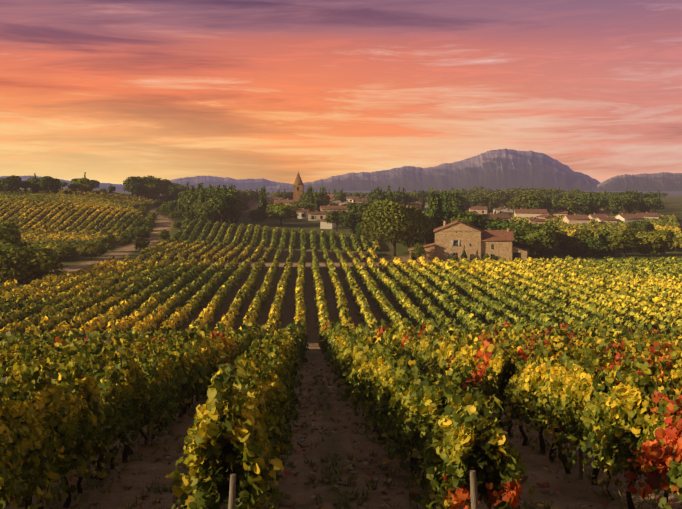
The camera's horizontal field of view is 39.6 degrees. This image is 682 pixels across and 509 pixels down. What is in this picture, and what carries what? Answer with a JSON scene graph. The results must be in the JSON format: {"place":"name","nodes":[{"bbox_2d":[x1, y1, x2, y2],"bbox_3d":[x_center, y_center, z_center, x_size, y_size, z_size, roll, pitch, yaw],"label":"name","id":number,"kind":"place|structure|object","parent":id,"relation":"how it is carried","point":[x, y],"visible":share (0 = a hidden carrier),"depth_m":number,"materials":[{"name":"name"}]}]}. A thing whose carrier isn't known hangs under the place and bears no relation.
{"place":"outdoors","nodes":[
{"label":"outdoors","id":0,"kind":"place"},
{"bbox_2d":[0,176,123,188],"bbox_3d":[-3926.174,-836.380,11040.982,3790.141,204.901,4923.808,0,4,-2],"label":"hills","id":1,"kind":"structure","parent":0,"point":[101,185],"depth_m":11800.09,"materials":[{"name":"stone"}]},
{"bbox_2d":[123,176,289,189],"bbox_3d":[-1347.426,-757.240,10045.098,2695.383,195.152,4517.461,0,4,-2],"label":"hills","id":2,"kind":"structure","parent":0,"point":[239,184],"depth_m":10159.48,"materials":[{"name":"stone"}]},
{"bbox_2d":[2,350,643,403],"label":"vine leaves","id":3,"kind":"object","parent":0,"point":[4,362],"depth_m":28.75,"materials":[{"name":"red plant"}]},
{"bbox_2d":[0,190,681,508],"bbox_3d":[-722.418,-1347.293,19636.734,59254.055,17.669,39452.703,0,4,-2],"label":"terrain","id":4,"kind":"structure","parent":0,"point":[117,496],"depth_m":23.78,"materials":[{"name":"brown soil"}]},
{"bbox_2d":[0,250,12,281],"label":"bush","id":5,"kind":"object","parent":4,"relation":"on","point":[7,262],"visible":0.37,"depth_m":159.35,"materials":[{"name":"green plant"}]},
{"bbox_2d":[0,175,27,192],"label":"round tree","id":6,"kind":"object","parent":4,"relation":"on","point":[12,182],"visible":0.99,"depth_m":398.51,"materials":[{"name":"green plant"}]},
{"bbox_2d":[0,221,31,253],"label":"round tree","id":7,"kind":"object","parent":4,"relation":"on","point":[8,229],"visible":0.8,"depth_m":193.03,"materials":[{"name":"green plant"}]},
{"bbox_2d":[1,249,46,283],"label":"bush","id":8,"kind":"object","parent":4,"relation":"on","point":[26,259],"visible":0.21,"depth_m":162.09,"materials":[{"name":"green plant"}]},
{"bbox_2d":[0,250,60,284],"bbox_3d":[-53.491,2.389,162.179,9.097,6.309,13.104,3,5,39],"label":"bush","id":9,"kind":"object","parent":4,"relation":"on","point":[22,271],"visible":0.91,"depth_m":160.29,"materials":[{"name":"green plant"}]},
{"bbox_2d":[0,242,62,281],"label":"bush","id":10,"kind":"object","parent":4,"relation":"on","point":[37,249],"visible":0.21,"depth_m":166.36,"materials":[{"name":"green plant"}]},
{"bbox_2d":[35,176,60,192],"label":"round tree","id":11,"kind":"object","parent":4,"relation":"on","point":[43,182],"visible":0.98,"depth_m":403.37,"materials":[{"name":"green plant"}]},
{"bbox_2d":[54,243,80,260],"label":"bush","id":12,"kind":"object","parent":4,"relation":"on","point":[70,250],"visible":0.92,"depth_m":214.63,"materials":[{"name":"green plant"}]},
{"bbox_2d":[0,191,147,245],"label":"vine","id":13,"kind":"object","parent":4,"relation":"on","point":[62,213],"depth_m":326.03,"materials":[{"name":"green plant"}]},
{"bbox_2d":[71,177,92,193],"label":"round tree","id":14,"kind":"object","parent":4,"relation":"on","point":[84,183],"visible":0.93,"depth_m":417.32,"materials":[{"name":"green plant"}]},
{"bbox_2d":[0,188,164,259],"bbox_3d":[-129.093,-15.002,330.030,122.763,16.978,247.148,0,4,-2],"label":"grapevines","id":15,"kind":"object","parent":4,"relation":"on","point":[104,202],"depth_m":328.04,"materials":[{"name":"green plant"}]},
{"bbox_2d":[82,242,101,258],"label":"bush","id":16,"kind":"object","parent":4,"relation":"on","point":[95,251],"visible":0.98,"depth_m":221.60,"materials":[{"name":"green plant"}]},
{"bbox_2d":[93,234,116,251],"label":"bush","id":17,"kind":"object","parent":4,"relation":"on","point":[107,241],"visible":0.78,"depth_m":244.34,"materials":[{"name":"green plant"}]},
{"bbox_2d":[119,234,130,244],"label":"bush","id":18,"kind":"object","parent":4,"relation":"on","point":[124,238],"visible":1,"depth_m":273.80,"materials":[{"name":"green plant"}]},
{"bbox_2d":[123,176,136,195],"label":"round tree","id":19,"kind":"object","parent":4,"relation":"on","point":[130,180],"visible":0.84,"depth_m":458.36,"materials":[{"name":"green plant"}]},
{"bbox_2d":[128,183,143,196],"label":"round tree","id":20,"kind":"object","parent":4,"relation":"on","point":[134,191],"visible":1,"depth_m":454.69,"materials":[{"name":"green plant"}]},
{"bbox_2d":[132,237,149,250],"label":"bush","id":21,"kind":"object","parent":4,"relation":"on","point":[140,243],"visible":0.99,"depth_m":249.56,"materials":[{"name":"green plant"}]},
{"bbox_2d":[136,176,150,196],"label":"round tree","id":22,"kind":"object","parent":4,"relation":"on","point":[139,179],"visible":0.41,"depth_m":462.94,"materials":[{"name":"green plant"}]},
{"bbox_2d":[138,183,164,196],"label":"round tree","id":23,"kind":"object","parent":4,"relation":"on","point":[151,188],"visible":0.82,"depth_m":460.81,"materials":[{"name":"green plant"}]},
{"bbox_2d":[144,175,167,193],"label":"round tree","id":24,"kind":"object","parent":4,"relation":"on","point":[161,183],"visible":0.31,"depth_m":470.02,"materials":[{"name":"green plant"}]},
{"bbox_2d":[155,230,170,239],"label":"bush","id":25,"kind":"object","parent":4,"relation":"on","point":[159,234],"visible":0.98,"depth_m":288.47,"materials":[{"name":"green plant"}]},
{"bbox_2d":[158,204,172,214],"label":"bush","id":26,"kind":"object","parent":4,"relation":"on","point":[163,208],"visible":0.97,"depth_m":367.96,"materials":[{"name":"green plant"}]},
{"bbox_2d":[167,188,181,200],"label":"round tree","id":27,"kind":"object","parent":4,"relation":"on","point":[173,193],"visible":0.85,"depth_m":462.30,"materials":[{"name":"green plant"}]},
{"bbox_2d":[167,212,183,218],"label":"bush","id":28,"kind":"object","parent":4,"relation":"on","point":[172,215],"visible":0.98,"depth_m":340.74,"materials":[{"name":"green plant"}]},
{"bbox_2d":[175,195,197,220],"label":"round tree","id":29,"kind":"object","parent":4,"relation":"on","point":[184,201],"visible":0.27,"depth_m":338.30,"materials":[{"name":"green plant"}]},
{"bbox_2d":[193,186,206,221],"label":"cypress tree","id":30,"kind":"object","parent":4,"relation":"on","point":[200,201],"visible":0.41,"depth_m":326.90,"materials":[{"name":"green plant"}]},
{"bbox_2d":[194,201,224,220],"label":"round tree","id":31,"kind":"object","parent":4,"relation":"on","point":[199,208],"visible":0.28,"depth_m":318.40,"materials":[{"name":"green plant"}]},
{"bbox_2d":[202,193,238,225],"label":"round tree","id":32,"kind":"object","parent":4,"relation":"on","point":[221,204],"visible":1,"depth_m":309.92,"materials":[{"name":"green plant"}]},
{"bbox_2d":[228,192,238,224],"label":"cypress tree","id":33,"kind":"object","parent":4,"relation":"on","point":[233,217],"visible":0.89,"depth_m":313.88,"materials":[{"name":"green plant"}]},
{"bbox_2d":[124,240,377,260],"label":"vines","id":34,"kind":"object","parent":4,"relation":"on","point":[162,249],"visible":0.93,"depth_m":229.93,"materials":[{"name":"green plant"}]},
{"bbox_2d":[247,209,264,221],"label":"bush","id":35,"kind":"object","parent":4,"relation":"on","point":[256,215],"visible":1,"depth_m":345.58,"materials":[{"name":"green plant"}]},
{"bbox_2d":[259,187,265,220],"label":"cypress tree","id":36,"kind":"object","parent":4,"relation":"on","point":[261,205],"visible":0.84,"depth_m":349.11,"materials":[{"name":"green plant"}]},
{"bbox_2d":[168,218,380,249],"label":"vines","id":37,"kind":"object","parent":4,"relation":"on","point":[276,229],"visible":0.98,"depth_m":276.58,"materials":[{"name":"green plant"}]},
{"bbox_2d":[272,206,288,225],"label":"round tree","id":38,"kind":"object","parent":4,"relation":"on","point":[281,212],"visible":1,"depth_m":324.17,"materials":[{"name":"green plant"}]},
{"bbox_2d":[265,202,298,223],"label":"round tree","id":39,"kind":"object","parent":4,"relation":"on","point":[272,206],"visible":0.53,"depth_m":330.58,"materials":[{"name":"green plant"}]},
{"bbox_2d":[290,208,309,218],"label":"village house","id":40,"kind":"structure","parent":4,"relation":"on","point":[302,213],"depth_m":365.99,"materials":[{"name":"paint"}]},
{"bbox_2d":[293,171,334,201],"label":"church","id":41,"kind":"structure","parent":4,"relation":"on","point":[298,187],"depth_m":566.11,"materials":[{"name":"stone"}]},
{"bbox_2d":[307,210,326,220],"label":"village house","id":42,"kind":"structure","parent":4,"relation":"on","point":[316,215],"depth_m":354.81,"materials":[{"name":"paint"}]},
{"bbox_2d":[305,192,330,205],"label":"round tree","id":43,"kind":"object","parent":4,"relation":"on","point":[326,198],"visible":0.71,"depth_m":410.72,"materials":[{"name":"green plant"}]},
{"bbox_2d":[320,219,335,228],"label":"village house","id":44,"kind":"structure","parent":4,"relation":"on","point":[324,224],"depth_m":314.29,"materials":[{"name":"paint"}]},
{"bbox_2d":[4,368,655,508],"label":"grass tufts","id":45,"kind":"object","parent":4,"relation":"on","point":[323,460],"visible":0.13,"depth_m":16.85,"materials":[{"name":"green plant"}]},
{"bbox_2d":[320,204,347,211],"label":"village house","id":46,"kind":"structure","parent":4,"relation":"on","point":[328,208],"depth_m":389.83,"materials":[{"name":"stone"}]},
{"bbox_2d":[86,330,582,508],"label":"vineyard posts","id":47,"kind":"object","parent":4,"relation":"on","point":[473,494],"depth_m":10.29,"materials":[{"name":"wood"}]},
{"bbox_2d":[325,210,345,230],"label":"round tree","id":48,"kind":"object","parent":4,"relation":"on","point":[336,217],"visible":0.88,"depth_m":303.74,"materials":[{"name":"green plant"}]},
{"bbox_2d":[1,260,679,333],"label":"grapevines","id":49,"kind":"object","parent":4,"relation":"on","point":[19,305],"visible":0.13,"depth_m":123.39,"materials":[{"name":"green plant"}]},
{"bbox_2d":[0,337,681,508],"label":"vines","id":50,"kind":"object","parent":4,"relation":"on","point":[60,418],"visible":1,"depth_m":13.31,"materials":[{"name":"green plant"}]},
{"bbox_2d":[0,283,681,337],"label":"vines","id":51,"kind":"object","parent":4,"relation":"on","point":[627,303],"visible":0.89,"depth_m":118.71,"materials":[{"name":"green plant"}]},
{"bbox_2d":[0,255,681,297],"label":"vines","id":52,"kind":"object","parent":4,"relation":"on","point":[548,273],"visible":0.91,"depth_m":163.43,"materials":[{"name":"green plant"}]},
{"bbox_2d":[0,325,681,406],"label":"vines","id":53,"kind":"object","parent":4,"relation":"on","point":[198,361],"visible":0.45,"depth_m":30.42,"materials":[{"name":"green plant"}]},
{"bbox_2d":[0,319,681,370],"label":"vines","id":54,"kind":"object","parent":4,"relation":"on","point":[248,334],"visible":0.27,"depth_m":58.32,"materials":[{"name":"green plant"}]},
{"bbox_2d":[25,368,668,508],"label":"vine trunks","id":55,"kind":"object","parent":4,"relation":"on","point":[596,470],"visible":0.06,"depth_m":16.87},
{"bbox_2d":[341,212,362,233],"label":"round tree","id":56,"kind":"object","parent":4,"relation":"on","point":[350,219],"visible":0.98,"depth_m":274.31,"materials":[{"name":"green plant"}]},
{"bbox_2d":[52,369,681,508],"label":"fallen leaves","id":57,"kind":"object","parent":4,"relation":"on","point":[301,496],"visible":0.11,"depth_m":17.09,"materials":[{"name":"plant"}]},
{"bbox_2d":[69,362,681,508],"bbox_3d":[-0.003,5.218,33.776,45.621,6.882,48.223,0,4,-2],"label":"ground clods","id":58,"kind":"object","parent":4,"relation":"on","point":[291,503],"visible":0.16,"depth_m":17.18,"materials":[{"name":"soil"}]},
{"bbox_2d":[368,191,387,202],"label":"round tree","id":59,"kind":"object","parent":4,"relation":"on","point":[379,195],"visible":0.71,"depth_m":427.38,"materials":[{"name":"green plant"}]},
{"bbox_2d":[360,199,431,255],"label":"tree","id":60,"kind":"object","parent":4,"relation":"on","point":[386,220],"visible":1,"depth_m":228.45,"materials":[{"name":"green plant"}]},
{"bbox_2d":[410,242,425,262],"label":"tree","id":61,"kind":"object","parent":4,"relation":"on","point":[420,250],"visible":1,"depth_m":211.30,"materials":[{"name":"green plant"}]},
{"bbox_2d":[409,212,436,246],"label":"round tree","id":62,"kind":"object","parent":4,"relation":"on","point":[432,228],"visible":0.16,"depth_m":238.93,"materials":[{"name":"green plant"}]},
{"bbox_2d":[425,188,436,243],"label":"cypress tree","id":63,"kind":"object","parent":4,"relation":"on","point":[430,204],"visible":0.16,"depth_m":244.25,"materials":[{"name":"green plant"}]},
{"bbox_2d":[430,202,438,242],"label":"cypress tree","id":64,"kind":"object","parent":4,"relation":"on","point":[434,206],"visible":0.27,"depth_m":241.88,"materials":[{"name":"green plant"}]},
{"bbox_2d":[436,194,444,225],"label":"cypress tree","id":65,"kind":"object","parent":4,"relation":"on","point":[439,209],"visible":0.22,"depth_m":245.65,"materials":[{"name":"green plant"}]},
{"bbox_2d":[442,209,464,219],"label":"round tree","id":66,"kind":"object","parent":4,"relation":"on","point":[455,212],"visible":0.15,"depth_m":253.11,"materials":[{"name":"green plant"}]},
{"bbox_2d":[448,217,473,225],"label":"round tree","id":67,"kind":"object","parent":4,"relation":"on","point":[467,221],"visible":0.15,"depth_m":240.90,"materials":[{"name":"green plant"}]},
{"bbox_2d":[408,220,527,261],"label":"farmhouse","id":68,"kind":"object","parent":4,"relation":"on","point":[452,239],"visible":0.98,"depth_m":214.43,"materials":[{"name":"stone"}]},
{"bbox_2d":[455,211,491,229],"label":"round tree","id":69,"kind":"object","parent":4,"relation":"on","point":[478,220],"visible":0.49,"depth_m":244.83,"materials":[{"name":"green plant"}]},
{"bbox_2d":[469,205,487,213],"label":"village house","id":70,"kind":"structure","parent":4,"relation":"on","point":[480,209],"depth_m":481.96,"materials":[{"name":"stone"}]},
{"bbox_2d":[471,196,489,205],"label":"pine tree","id":71,"kind":"object","parent":4,"relation":"on","point":[481,199],"visible":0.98,"depth_m":493.08,"materials":[{"name":"green plant"}]},
{"bbox_2d":[485,197,500,213],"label":"round tree","id":72,"kind":"object","parent":4,"relation":"on","point":[496,201],"visible":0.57,"depth_m":495.51,"materials":[{"name":"green plant"}]},
{"bbox_2d":[483,212,510,220],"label":"village house","id":73,"kind":"structure","parent":4,"relation":"on","point":[502,216],"depth_m":348.81,"materials":[{"name":"stone"}]},
{"bbox_2d":[483,219,512,229],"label":"round tree","id":74,"kind":"object","parent":4,"relation":"on","point":[495,225],"visible":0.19,"depth_m":240.35,"materials":[{"name":"green plant"}]},
{"bbox_2d":[493,206,512,214],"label":"village house","id":75,"kind":"structure","parent":4,"relation":"on","point":[502,210],"depth_m":473.71,"materials":[{"name":"stone"}]},
{"bbox_2d":[494,189,513,198],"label":"round tree","id":76,"kind":"object","parent":4,"relation":"on","point":[506,193],"visible":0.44,"depth_m":596.16,"materials":[{"name":"green plant"}]},
{"bbox_2d":[499,222,536,235],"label":"round tree","id":77,"kind":"object","parent":4,"relation":"on","point":[506,225],"visible":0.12,"depth_m":230.07,"materials":[{"name":"green plant"}]},
{"bbox_2d":[506,194,536,210],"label":"round tree","id":78,"kind":"object","parent":4,"relation":"on","point":[520,201],"visible":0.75,"depth_m":410.66,"materials":[{"name":"green plant"}]},
{"bbox_2d":[512,229,531,249],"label":"round tree","id":79,"kind":"object","parent":4,"relation":"on","point":[519,233],"visible":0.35,"depth_m":224.64,"materials":[{"name":"green plant"}]},
{"bbox_2d":[512,223,535,247],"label":"round tree","id":80,"kind":"object","parent":4,"relation":"on","point":[522,226],"visible":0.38,"depth_m":226.32,"materials":[{"name":"green plant"}]},
{"bbox_2d":[514,208,547,218],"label":"village house","id":81,"kind":"structure","parent":4,"relation":"on","point":[523,213],"depth_m":388.35,"materials":[{"name":"paint"}]},
{"bbox_2d":[522,196,541,208],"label":"round tree","id":82,"kind":"object","parent":4,"relation":"on","point":[531,203],"visible":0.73,"depth_m":408.39,"materials":[{"name":"green plant"}]},
{"bbox_2d":[528,217,545,223],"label":"village house","id":83,"kind":"structure","parent":4,"relation":"on","point":[537,220],"depth_m":340.52,"materials":[{"name":"stone"}]},
{"bbox_2d":[527,197,552,211],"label":"round tree","id":84,"kind":"object","parent":4,"relation":"on","point":[545,204],"visible":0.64,"depth_m":408.89,"materials":[{"name":"green plant"}]},
{"bbox_2d":[525,229,561,257],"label":"round tree","id":85,"kind":"object","parent":4,"relation":"on","point":[540,239],"visible":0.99,"depth_m":220.48,"materials":[{"name":"green plant"}]},
{"bbox_2d":[536,213,557,219],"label":"village house","id":86,"kind":"structure","parent":4,"relation":"on","point":[547,216],"depth_m":371.75,"materials":[{"name":"stone"}]},
{"bbox_2d":[535,222,559,254],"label":"round tree","id":87,"kind":"object","parent":4,"relation":"on","point":[553,227],"visible":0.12,"depth_m":236.79,"materials":[{"name":"green plant"}]},
{"bbox_2d":[553,198,581,214],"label":"round tree","id":88,"kind":"object","parent":4,"relation":"on","point":[568,205],"visible":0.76,"depth_m":413.28,"materials":[{"name":"green plant"}]},
{"bbox_2d":[562,213,589,224],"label":"village house","id":89,"kind":"structure","parent":4,"relation":"on","point":[575,218],"depth_m":342.47,"materials":[{"name":"stone"}]},
{"bbox_2d":[566,241,587,255],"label":"bush","id":90,"kind":"object","parent":4,"relation":"on","point":[577,248],"visible":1,"depth_m":231.17,"materials":[{"name":"green plant"}]},
{"bbox_2d":[480,213,681,250],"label":"vines","id":91,"kind":"object","parent":4,"relation":"on","point":[667,222],"visible":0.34,"depth_m":325.85,"materials":[{"name":"green plant"}]},
{"bbox_2d":[571,228,594,253],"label":"round tree","id":92,"kind":"object","parent":4,"relation":"on","point":[584,234],"visible":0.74,"depth_m":237.62,"materials":[{"name":"green plant"}]},
{"bbox_2d":[574,197,598,214],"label":"round tree","id":93,"kind":"object","parent":4,"relation":"on","point":[584,204],"visible":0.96,"depth_m":410.65,"materials":[{"name":"green plant"}]},
{"bbox_2d":[578,194,609,209],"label":"round tree","id":94,"kind":"object","parent":4,"relation":"on","point":[600,202],"visible":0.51,"depth_m":436.18,"materials":[{"name":"green plant"}]},
{"bbox_2d":[582,237,607,255],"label":"round tree","id":95,"kind":"object","parent":4,"relation":"on","point":[597,245],"visible":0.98,"depth_m":230.60,"materials":[{"name":"green plant"}]},
{"bbox_2d":[594,216,617,223],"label":"village house","id":96,"kind":"structure","parent":4,"relation":"on","point":[604,220],"depth_m":349.84,"materials":[{"name":"stone"}]},
{"bbox_2d":[598,230,613,243],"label":"round tree","id":97,"kind":"object","parent":4,"relation":"on","point":[604,234],"visible":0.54,"depth_m":239.56,"materials":[{"name":"green plant"}]},
{"bbox_2d":[610,198,634,213],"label":"pine tree","id":98,"kind":"object","parent":4,"relation":"on","point":[626,202],"visible":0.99,"depth_m":413.68,"materials":[{"name":"green plant"}]},
{"bbox_2d":[606,231,646,256],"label":"round tree","id":99,"kind":"object","parent":4,"relation":"on","point":[621,240],"visible":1,"depth_m":229.35,"materials":[{"name":"green plant"}]},
{"bbox_2d":[619,194,638,213],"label":"round tree","id":100,"kind":"object","parent":4,"relation":"on","point":[634,198],"visible":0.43,"depth_m":421.75,"materials":[{"name":"green plant"}]},
{"bbox_2d":[615,212,644,222],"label":"village house","id":101,"kind":"structure","parent":4,"relation":"on","point":[626,218],"depth_m":351.69,"materials":[{"name":"stone"}]},
{"bbox_2d":[625,220,643,230],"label":"round tree","id":102,"kind":"object","parent":4,"relation":"on","point":[633,224],"visible":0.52,"depth_m":305.79,"materials":[{"name":"green plant"}]},
{"bbox_2d":[635,221,654,231],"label":"round tree","id":103,"kind":"object","parent":4,"relation":"on","point":[648,226],"visible":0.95,"depth_m":296.76,"materials":[{"name":"green plant"}]},
{"bbox_2d":[638,201,652,212],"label":"round tree","id":104,"kind":"object","parent":4,"relation":"on","point":[644,206],"visible":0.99,"depth_m":423.28,"materials":[{"name":"green plant"}]},
{"bbox_2d":[637,211,659,218],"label":"village house","id":105,"kind":"structure","parent":4,"relation":"on","point":[651,215],"depth_m":381.05,"materials":[{"name":"stone"}]},
{"bbox_2d":[637,243,660,256],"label":"bush","id":106,"kind":"object","parent":4,"relation":"on","point":[650,251],"visible":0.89,"depth_m":231.06,"materials":[{"name":"green plant"}]},
{"bbox_2d":[647,197,664,211],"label":"round tree","id":107,"kind":"object","parent":4,"relation":"on","point":[657,202],"visible":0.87,"depth_m":466.29,"materials":[{"name":"green plant"}]},
{"bbox_2d":[646,229,674,256],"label":"round tree","id":108,"kind":"object","parent":4,"relation":"on","point":[663,238],"visible":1,"depth_m":229.35,"materials":[{"name":"green plant"}]},
{"bbox_2d":[0,0,681,184],"label":"sky","id":109,"kind":"structure","parent":0,"point":[111,91],"materials":[{"name":"orange"}]},
{"bbox_2d":[266,148,600,190],"bbox_3d":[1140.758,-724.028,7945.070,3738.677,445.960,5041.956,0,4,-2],"label":"mountain","id":110,"kind":"structure","parent":0,"point":[505,168],"depth_m":7324.12,"materials":[{"name":"grey stone"}]},
{"bbox_2d":[591,172,681,190],"bbox_3d":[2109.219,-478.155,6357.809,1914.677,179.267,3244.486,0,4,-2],"label":"mountain","id":111,"kind":"structure","parent":0,"point":[664,181],"depth_m":6070.60,"materials":[{"name":"grey stone"}]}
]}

